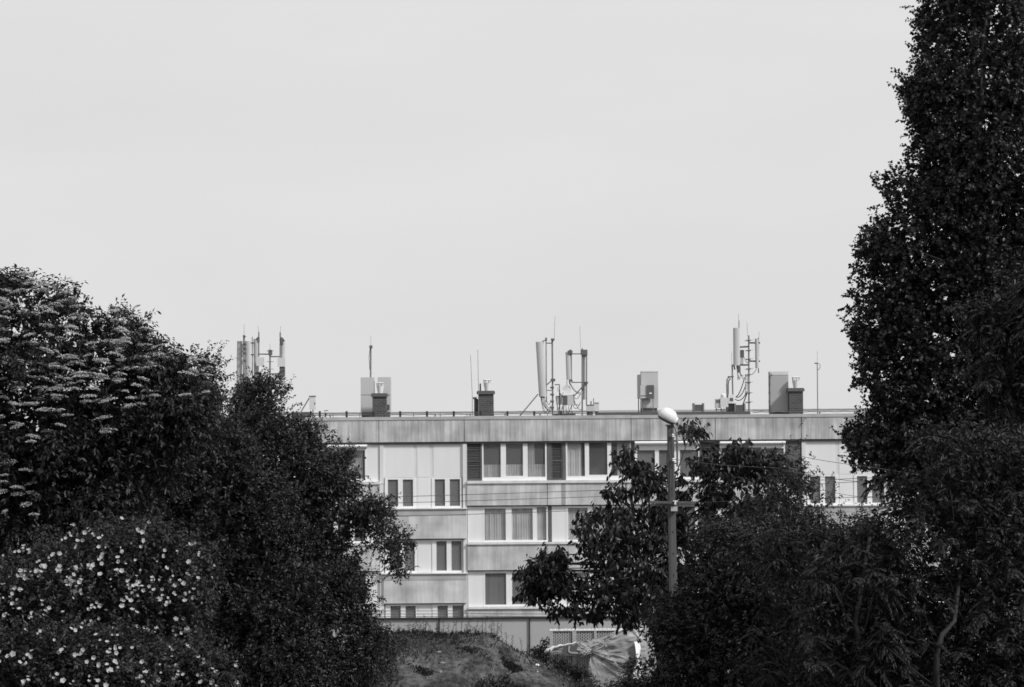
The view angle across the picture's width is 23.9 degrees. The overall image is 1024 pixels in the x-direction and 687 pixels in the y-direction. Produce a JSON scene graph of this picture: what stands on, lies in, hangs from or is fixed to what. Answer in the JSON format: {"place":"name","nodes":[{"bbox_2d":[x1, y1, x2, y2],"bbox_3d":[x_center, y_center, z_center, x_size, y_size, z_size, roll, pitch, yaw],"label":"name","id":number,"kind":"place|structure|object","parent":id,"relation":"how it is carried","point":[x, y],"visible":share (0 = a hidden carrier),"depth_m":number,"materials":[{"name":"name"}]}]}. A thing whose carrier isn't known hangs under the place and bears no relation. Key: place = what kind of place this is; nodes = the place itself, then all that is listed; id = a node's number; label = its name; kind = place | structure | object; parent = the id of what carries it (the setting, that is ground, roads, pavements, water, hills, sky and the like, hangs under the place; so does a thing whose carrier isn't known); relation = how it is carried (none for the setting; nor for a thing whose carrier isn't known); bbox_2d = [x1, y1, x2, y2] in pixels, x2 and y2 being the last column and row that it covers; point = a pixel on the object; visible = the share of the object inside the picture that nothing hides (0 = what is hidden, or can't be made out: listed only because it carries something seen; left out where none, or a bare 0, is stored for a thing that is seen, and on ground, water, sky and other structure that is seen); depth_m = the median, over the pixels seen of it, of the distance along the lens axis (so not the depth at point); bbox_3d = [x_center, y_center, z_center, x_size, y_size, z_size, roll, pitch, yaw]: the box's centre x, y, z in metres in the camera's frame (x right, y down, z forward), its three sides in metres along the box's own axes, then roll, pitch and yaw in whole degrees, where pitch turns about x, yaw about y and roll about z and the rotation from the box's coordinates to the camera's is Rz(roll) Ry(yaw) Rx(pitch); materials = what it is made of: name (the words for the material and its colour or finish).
{"place":"outdoors","nodes":[
{"label":"outdoors","id":0,"kind":"place"},
{"bbox_2d":[367,616,546,616],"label":"overhead wire","id":1,"kind":"object","parent":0,"point":[460,616],"visible":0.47,"depth_m":96.18,"materials":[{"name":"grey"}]},
{"bbox_2d":[342,610,609,610],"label":"overhead wire","id":2,"kind":"object","parent":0,"point":[466,610],"visible":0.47,"depth_m":96.19,"materials":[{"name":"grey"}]},
{"bbox_2d":[376,629,583,686],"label":"dirt mound","id":3,"kind":"object","parent":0,"point":[449,678],"visible":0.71,"depth_m":67.77,"materials":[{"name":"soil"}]},
{"bbox_2d":[348,623,411,686],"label":"bush","id":4,"kind":"object","parent":3,"relation":"on","point":[392,656],"visible":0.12,"depth_m":65.38,"materials":[{"name":"black plant"}]},
{"bbox_2d":[410,618,421,632],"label":"weed","id":5,"kind":"object","parent":3,"relation":"on","point":[415,626],"visible":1,"depth_m":69.47,"materials":[{"name":"grey plant"}]},
{"bbox_2d":[416,615,427,632],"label":"weed","id":6,"kind":"object","parent":3,"relation":"on","point":[422,623],"visible":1,"depth_m":69.47,"materials":[{"name":"grey plant"}]},
{"bbox_2d":[413,645,522,686],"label":"dark moss","id":7,"kind":"object","parent":3,"relation":"on","point":[512,668],"visible":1,"depth_m":67.60,"materials":[{"name":"black plant"}]},
{"bbox_2d":[386,633,561,685],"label":"pebbles","id":8,"kind":"object","parent":3,"relation":"on","point":[471,666],"visible":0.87,"depth_m":67.94,"materials":[{"name":"stone"}]},
{"bbox_2d":[471,621,481,634],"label":"weed","id":9,"kind":"object","parent":3,"relation":"on","point":[475,633],"visible":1,"depth_m":69.46,"materials":[{"name":"grey plant"}]},
{"bbox_2d":[528,636,549,664],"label":"bush","id":10,"kind":"object","parent":3,"relation":"on","point":[541,649],"visible":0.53,"depth_m":75.68,"materials":[{"name":"black plant"}]},
{"bbox_2d":[539,649,593,683],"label":"bush","id":11,"kind":"object","parent":3,"relation":"on","point":[578,673],"visible":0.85,"depth_m":71.86,"materials":[{"name":"grey plant"}]},
{"bbox_2d":[573,672,614,686],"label":"bush","id":12,"kind":"object","parent":3,"relation":"on","point":[588,682],"visible":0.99,"depth_m":67.62,"materials":[{"name":"grey plant"}]},
{"bbox_2d":[550,628,644,686],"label":"slotted screen","id":13,"kind":"object","parent":3,"relation":"on","point":[601,669],"visible":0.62,"depth_m":73.19,"materials":[{"name":"grey concrete"}]},
{"bbox_2d":[544,629,646,669],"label":"torn banner","id":14,"kind":"object","parent":13,"relation":"hanging from","point":[613,648],"visible":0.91,"depth_m":72.94,"materials":[{"name":"plastic"}]},
{"bbox_2d":[633,642,643,680],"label":"white tarpaulin","id":15,"kind":"object","parent":14,"relation":"hanging from","point":[637,647],"visible":0.31,"depth_m":72.87,"materials":[{"name":"white plastic"}]},
{"bbox_2d":[5,450,975,685],"bbox_3d":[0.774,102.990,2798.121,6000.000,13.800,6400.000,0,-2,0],"label":"ground","id":16,"kind":"structure","parent":0,"point":[74,591],"depth_m":177.58,"materials":[{"name":"soil"}]},
{"bbox_2d":[0,506,228,685],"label":"rose bush","id":17,"kind":"object","parent":16,"relation":"on","point":[134,556],"visible":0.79,"depth_m":21.44,"materials":[{"name":"black plant"}]},
{"bbox_2d":[0,263,233,594],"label":"elder tree","id":18,"kind":"object","parent":16,"relation":"on","point":[81,440],"visible":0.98,"depth_m":38.04,"materials":[{"name":"black plant"}]},
{"bbox_2d":[0,610,249,686],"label":"rose bush","id":19,"kind":"object","parent":16,"relation":"on","point":[85,658],"visible":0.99,"depth_m":20.07,"materials":[{"name":"black plant"}]},
{"bbox_2d":[200,662,247,686],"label":"sumac shrub","id":20,"kind":"object","parent":16,"relation":"on","point":[221,669],"visible":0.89,"depth_m":19.94,"materials":[{"name":"black plant"}]},
{"bbox_2d":[113,339,357,686],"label":"plum tree","id":21,"kind":"object","parent":16,"relation":"on","point":[237,452],"visible":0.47,"depth_m":44.90,"materials":[{"name":"black plant"}]},
{"bbox_2d":[189,365,418,686],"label":"plum tree","id":22,"kind":"object","parent":16,"relation":"on","point":[331,475],"visible":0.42,"depth_m":47.02,"materials":[{"name":"black plant"}]},
{"bbox_2d":[331,616,729,681],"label":"boundary fence","id":23,"kind":"object","parent":16,"relation":"on","point":[530,632],"visible":0.2,"depth_m":94.68,"materials":[{"name":"grey concrete"}]},
{"bbox_2d":[610,654,651,686],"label":"bush","id":24,"kind":"object","parent":16,"relation":"on","point":[626,681],"visible":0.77,"depth_m":65.59,"materials":[{"name":"grey plant"}]},
{"bbox_2d":[242,411,1023,666],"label":"apartment block","id":25,"kind":"structure","parent":16,"relation":"on","point":[476,558],"depth_m":103.90,"materials":[{"name":"concrete"}]},
{"bbox_2d":[237,335,250,393],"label":"antenna mast","id":26,"kind":"object","parent":25,"relation":"on","point":[243,354],"visible":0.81,"depth_m":107.14,"materials":[{"name":"metal"}]},
{"bbox_2d":[251,337,263,382],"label":"antenna mast","id":27,"kind":"object","parent":25,"relation":"on","point":[258,361],"visible":0.71,"depth_m":107.56,"materials":[{"name":"metal"}]},
{"bbox_2d":[255,326,284,384],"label":"antenna mast","id":28,"kind":"object","parent":25,"relation":"on","point":[281,362],"visible":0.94,"depth_m":107.21,"materials":[{"name":"metal"}]},
{"bbox_2d":[291,412,311,417],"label":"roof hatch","id":29,"kind":"object","parent":25,"relation":"on","point":[303,414],"visible":0.32,"depth_m":106.95,"materials":[{"name":"metal"}]},
{"bbox_2d":[299,396,315,417],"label":"junction box","id":30,"kind":"object","parent":25,"relation":"on","point":[312,403],"visible":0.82,"depth_m":105.98,"materials":[{"name":"paint"}]},
{"bbox_2d":[316,448,366,481],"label":"window","id":31,"kind":"structure","parent":25,"relation":"in","point":[359,459],"depth_m":104.09,"materials":[{"name":"white glass"}]},
{"bbox_2d":[316,508,366,542],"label":"window","id":32,"kind":"structure","parent":25,"relation":"in","point":[358,540],"depth_m":103.93,"materials":[{"name":"white glass"}]},
{"bbox_2d":[320,572,367,607],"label":"window","id":33,"kind":"structure","parent":25,"relation":"in","point":[358,572],"depth_m":103.83,"materials":[{"name":"white glass"}]},
{"bbox_2d":[361,377,374,416],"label":"equipment cabinet","id":34,"kind":"object","parent":25,"relation":"on","point":[367,387],"visible":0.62,"depth_m":107.19,"materials":[{"name":"metal"}]},
{"bbox_2d":[369,345,372,376],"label":"antenna mast","id":35,"kind":"object","parent":34,"relation":"on","point":[370,361],"visible":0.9,"depth_m":108.20,"materials":[{"name":"metal"}]},
{"bbox_2d":[371,382,387,416],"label":"chimney","id":36,"kind":"object","parent":25,"relation":"on","point":[379,401],"visible":0.98,"depth_m":105.97,"materials":[{"name":"brick"}]},
{"bbox_2d":[378,377,390,416],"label":"equipment cabinet","id":37,"kind":"object","parent":25,"relation":"on","point":[386,381],"visible":0.54,"depth_m":107.20,"materials":[{"name":"metal"}]},
{"bbox_2d":[385,478,415,507],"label":"window","id":38,"kind":"structure","parent":25,"relation":"in","point":[394,486],"depth_m":103.99,"materials":[{"name":"white glass"}]},
{"bbox_2d":[385,540,415,572],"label":"window","id":39,"kind":"structure","parent":25,"relation":"in","point":[413,556],"depth_m":103.88,"materials":[{"name":"white glass"}]},
{"bbox_2d":[385,604,416,617],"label":"window","id":40,"kind":"structure","parent":25,"relation":"in","point":[391,609],"depth_m":103.81,"materials":[{"name":"white glass"}]},
{"bbox_2d":[432,478,461,507],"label":"window","id":41,"kind":"structure","parent":25,"relation":"in","point":[452,487],"depth_m":103.99,"materials":[{"name":"white glass"}]},
{"bbox_2d":[432,539,462,572],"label":"window","id":42,"kind":"structure","parent":25,"relation":"in","point":[446,554],"depth_m":103.88,"materials":[{"name":"white glass"}]},
{"bbox_2d":[432,604,462,615],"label":"window","id":43,"kind":"structure","parent":25,"relation":"in","point":[438,609],"depth_m":103.81,"materials":[{"name":"white glass"}]},
{"bbox_2d":[470,355,472,415],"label":"whip aerial","id":44,"kind":"object","parent":25,"relation":"on","point":[472,395],"visible":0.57,"depth_m":105.88,"materials":[{"name":"metal"}]},
{"bbox_2d":[478,376,478,415],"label":"whip aerial","id":45,"kind":"object","parent":25,"relation":"on","point":[478,395],"visible":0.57,"depth_m":105.87,"materials":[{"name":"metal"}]},
{"bbox_2d":[473,379,494,415],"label":"chimney","id":46,"kind":"object","parent":25,"relation":"on","point":[486,400],"visible":0.98,"depth_m":105.97,"materials":[{"name":"brick"}]},
{"bbox_2d":[484,571,541,606],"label":"window","id":47,"kind":"structure","parent":25,"relation":"in","point":[499,589],"depth_m":103.86,"materials":[{"name":"white glass"}]},
{"bbox_2d":[482,443,546,480],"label":"window","id":48,"kind":"structure","parent":25,"relation":"in","point":[528,470],"depth_m":104.06,"materials":[{"name":"white glass"}]},
{"bbox_2d":[483,506,547,541],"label":"window","id":49,"kind":"structure","parent":25,"relation":"in","point":[507,526],"depth_m":104.01,"materials":[{"name":"white glass"}]},
{"bbox_2d":[519,326,554,415],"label":"antenna mast","id":50,"kind":"object","parent":25,"relation":"on","point":[542,383],"visible":0.91,"depth_m":106.95,"materials":[{"name":"metal"}]},
{"bbox_2d":[554,393,580,414],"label":"equipment boxes","id":51,"kind":"object","parent":25,"relation":"on","point":[566,399],"visible":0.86,"depth_m":106.95,"materials":[{"name":"paint"}]},
{"bbox_2d":[555,384,570,414],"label":"dish antenna","id":52,"kind":"object","parent":51,"relation":"attached to","point":[566,389],"visible":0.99,"depth_m":106.84,"materials":[{"name":"metal"}]},
{"bbox_2d":[281,408,866,416],"bbox_3d":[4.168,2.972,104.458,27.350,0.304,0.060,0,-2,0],"label":"roof railing","id":53,"kind":"object","parent":25,"relation":"on","point":[427,414],"visible":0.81,"depth_m":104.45,"materials":[{"name":"grey metal"}]},
{"bbox_2d":[565,340,587,414],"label":"antenna mast","id":54,"kind":"object","parent":25,"relation":"on","point":[583,382],"visible":0.98,"depth_m":106.99,"materials":[{"name":"metal"}]},
{"bbox_2d":[586,398,593,414],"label":"equipment box","id":55,"kind":"object","parent":25,"relation":"on","point":[590,407],"visible":0.78,"depth_m":106.96,"materials":[{"name":"paint"}]},
{"bbox_2d":[594,402,598,414],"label":"equipment box","id":56,"kind":"object","parent":25,"relation":"on","point":[596,406],"visible":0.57,"depth_m":107.26,"materials":[{"name":"paint"}]},
{"bbox_2d":[566,442,630,479],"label":"window","id":57,"kind":"structure","parent":25,"relation":"in","point":[573,450],"depth_m":104.09,"materials":[{"name":"white glass"}]},
{"bbox_2d":[566,505,630,541],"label":"window","id":58,"kind":"structure","parent":25,"relation":"in","point":[570,515],"depth_m":104.00,"materials":[{"name":"white glass"}]},
{"bbox_2d":[568,570,630,605],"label":"window","id":59,"kind":"structure","parent":25,"relation":"in","point":[579,573],"depth_m":103.91,"materials":[{"name":"white glass"}]},
{"bbox_2d":[637,375,640,411],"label":"equipment cabinet","id":60,"kind":"object","parent":25,"relation":"on","point":[638,386],"visible":0.69,"depth_m":107.21,"materials":[{"name":"metal"}]},
{"bbox_2d":[640,385,653,411],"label":"meter boxes","id":61,"kind":"object","parent":25,"relation":"on","point":[647,391],"visible":0.87,"depth_m":106.28,"materials":[{"name":"paint"}]},
{"bbox_2d":[640,371,657,411],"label":"equipment cabinet","id":62,"kind":"object","parent":25,"relation":"on","point":[649,377],"visible":0.76,"depth_m":106.60,"materials":[{"name":"metal"}]},
{"bbox_2d":[635,445,698,478],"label":"window","id":63,"kind":"structure","parent":25,"relation":"in","point":[646,452],"depth_m":104.04,"materials":[{"name":"white glass"}]},
{"bbox_2d":[658,505,710,539],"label":"window","id":64,"kind":"structure","parent":25,"relation":"in","point":[694,508],"depth_m":103.96,"materials":[{"name":"white glass"}]},
{"bbox_2d":[692,403,703,411],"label":"slatted unit","id":65,"kind":"object","parent":25,"relation":"on","point":[697,407],"visible":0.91,"depth_m":106.79,"materials":[{"name":"metal"}]},
{"bbox_2d":[715,394,733,411],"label":"equipment boxes","id":66,"kind":"object","parent":25,"relation":"on","point":[723,401],"visible":0.91,"depth_m":106.77,"materials":[{"name":"paint"}]},
{"bbox_2d":[726,358,745,410],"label":"antenna mast","id":67,"kind":"object","parent":25,"relation":"on","point":[730,407],"visible":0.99,"depth_m":106.98,"materials":[{"name":"metal"}]},
{"bbox_2d":[734,403,745,410],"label":"slatted unit","id":68,"kind":"object","parent":25,"relation":"on","point":[739,407],"visible":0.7,"depth_m":106.79,"materials":[{"name":"metal"}]},
{"bbox_2d":[733,314,759,410],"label":"antenna mast","id":69,"kind":"object","parent":25,"relation":"on","point":[738,353],"visible":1,"depth_m":106.97,"materials":[{"name":"metal"}]},
{"bbox_2d":[719,444,784,478],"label":"window","id":70,"kind":"structure","parent":25,"relation":"in","point":[781,447],"depth_m":104.01,"materials":[{"name":"white glass"}]},
{"bbox_2d":[768,371,787,413],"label":"equipment cabinet","id":71,"kind":"object","parent":25,"relation":"on","point":[777,388],"visible":0.84,"depth_m":106.59,"materials":[{"name":"white metal"}]},
{"bbox_2d":[786,376,804,413],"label":"chimney","id":72,"kind":"object","parent":25,"relation":"on","point":[795,397],"visible":1,"depth_m":105.97,"materials":[{"name":"brick"}]},
{"bbox_2d":[814,363,819,413],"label":"antenna mast","id":73,"kind":"object","parent":25,"relation":"on","point":[817,385],"visible":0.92,"depth_m":105.97,"materials":[{"name":"metal"}]},
{"bbox_2d":[807,475,837,504],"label":"window","id":74,"kind":"structure","parent":25,"relation":"in","point":[822,480],"depth_m":103.99,"materials":[{"name":"white glass"}]},
{"bbox_2d":[854,474,882,504],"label":"window","id":75,"kind":"structure","parent":25,"relation":"in","point":[858,489],"depth_m":103.96,"materials":[{"name":"white glass"}]},
{"bbox_2d":[903,503,939,536],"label":"window","id":76,"kind":"structure","parent":25,"relation":"in","point":[913,521],"depth_m":103.93,"materials":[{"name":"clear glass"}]},
{"bbox_2d":[905,568,958,603],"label":"window","id":77,"kind":"structure","parent":25,"relation":"in","point":[918,580],"depth_m":103.86,"materials":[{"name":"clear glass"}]},
{"bbox_2d":[511,417,806,672],"bbox_3d":[2.971,4.662,47.893,5.979,6.404,2.919,0,-2,0],"label":"cherry tree","id":78,"kind":"object","parent":16,"relation":"on","point":[545,572],"visible":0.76,"depth_m":47.48,"materials":[{"name":"black plant"}]},
{"bbox_2d":[649,425,695,681],"bbox_3d":[2.987,4.595,44.836,0.852,6.178,0.332,0,-2,0],"label":"utility pole","id":79,"kind":"object","parent":16,"relation":"on","point":[672,503],"visible":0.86,"depth_m":44.84,"materials":[{"name":"grey concrete"}]},
{"bbox_2d":[658,408,677,466],"bbox_3d":[2.903,1.738,44.916,0.390,1.099,0.298,0,-2,0],"label":"street lamp","id":80,"kind":"object","parent":79,"relation":"attached to","point":[668,416],"visible":1,"depth_m":44.84,"materials":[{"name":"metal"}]},
{"bbox_2d":[674,435,917,474],"bbox_3d":[4.620,1.664,35.915,0.268,0.560,18.113,0,-2,-10],"label":"overhead wire","id":81,"kind":"object","parent":79,"relation":"attached to","point":[793,454],"visible":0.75,"depth_m":37.78,"materials":[{"name":"grey"}]},
{"bbox_2d":[675,459,934,494],"bbox_3d":[4.810,2.032,36.420,0.423,0.375,17.167,0,-2,-11],"label":"overhead wire","id":82,"kind":"object","parent":79,"relation":"attached to","point":[783,469],"visible":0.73,"depth_m":39.44,"materials":[{"name":"grey metal"}]},
{"bbox_2d":[696,490,936,506],"bbox_3d":[5.313,2.500,37.013,0.827,0.361,16.292,0,-2,-11],"label":"overhead wire","id":83,"kind":"object","parent":79,"relation":"attached to","point":[796,494],"visible":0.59,"depth_m":40.05,"materials":[{"name":"grey metal"}]},
{"bbox_2d":[629,508,901,686],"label":"dark bush","id":84,"kind":"object","parent":16,"relation":"on","point":[715,611],"visible":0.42,"depth_m":31.95,"materials":[{"name":"black plant"}]},
{"bbox_2d":[726,524,849,686],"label":"sumac shrub","id":85,"kind":"object","parent":16,"relation":"on","point":[758,674],"visible":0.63,"depth_m":29.57,"materials":[{"name":"black plant"}]},
{"bbox_2d":[732,418,884,583],"bbox_3d":[4.749,4.002,39.907,2.814,5.542,2.224,0,-2,0],"label":"acacia sapling","id":86,"kind":"object","parent":16,"relation":"on","point":[795,482],"visible":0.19,"depth_m":39.74,"materials":[{"name":"black plant"}]},
{"bbox_2d":[775,407,1023,686],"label":"sumac shrub","id":87,"kind":"object","parent":16,"relation":"on","point":[916,652],"visible":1,"depth_m":26.59,"materials":[{"name":"black plant"}]},
{"bbox_2d":[829,0,1023,679],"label":"poplar tree","id":88,"kind":"object","parent":16,"relation":"on","point":[976,188],"visible":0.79,"depth_m":50.98,"materials":[{"name":"black plant"}]},
{"bbox_2d":[942,255,1023,545],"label":"sumac shrub","id":89,"kind":"object","parent":16,"relation":"on","point":[1003,372],"visible":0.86,"depth_m":28.28,"materials":[{"name":"black plant"}]},
{"bbox_2d":[0,0,1023,432],"label":"sky","id":90,"kind":"structure","parent":0,"point":[431,185],"materials":[{"name":"white"}]},
{"bbox_2d":[454,613,640,613],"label":"overhead wire","id":91,"kind":"object","parent":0,"point":[477,613],"visible":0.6,"depth_m":96.19,"materials":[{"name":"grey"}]},
{"bbox_2d":[359,478,862,497],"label":"overhead wire","id":92,"kind":"object","parent":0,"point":[564,491],"visible":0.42,"depth_m":85.86,"materials":[{"name":"grey metal"}]},
{"bbox_2d":[400,481,864,502],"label":"overhead wire","id":93,"kind":"object","parent":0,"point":[568,497],"visible":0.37,"depth_m":85.86,"materials":[{"name":"grey metal"}]},
{"bbox_2d":[398,495,897,516],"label":"overhead wire","id":94,"kind":"object","parent":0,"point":[587,510],"visible":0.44,"depth_m":85.84,"materials":[{"name":"grey"}]}
]}

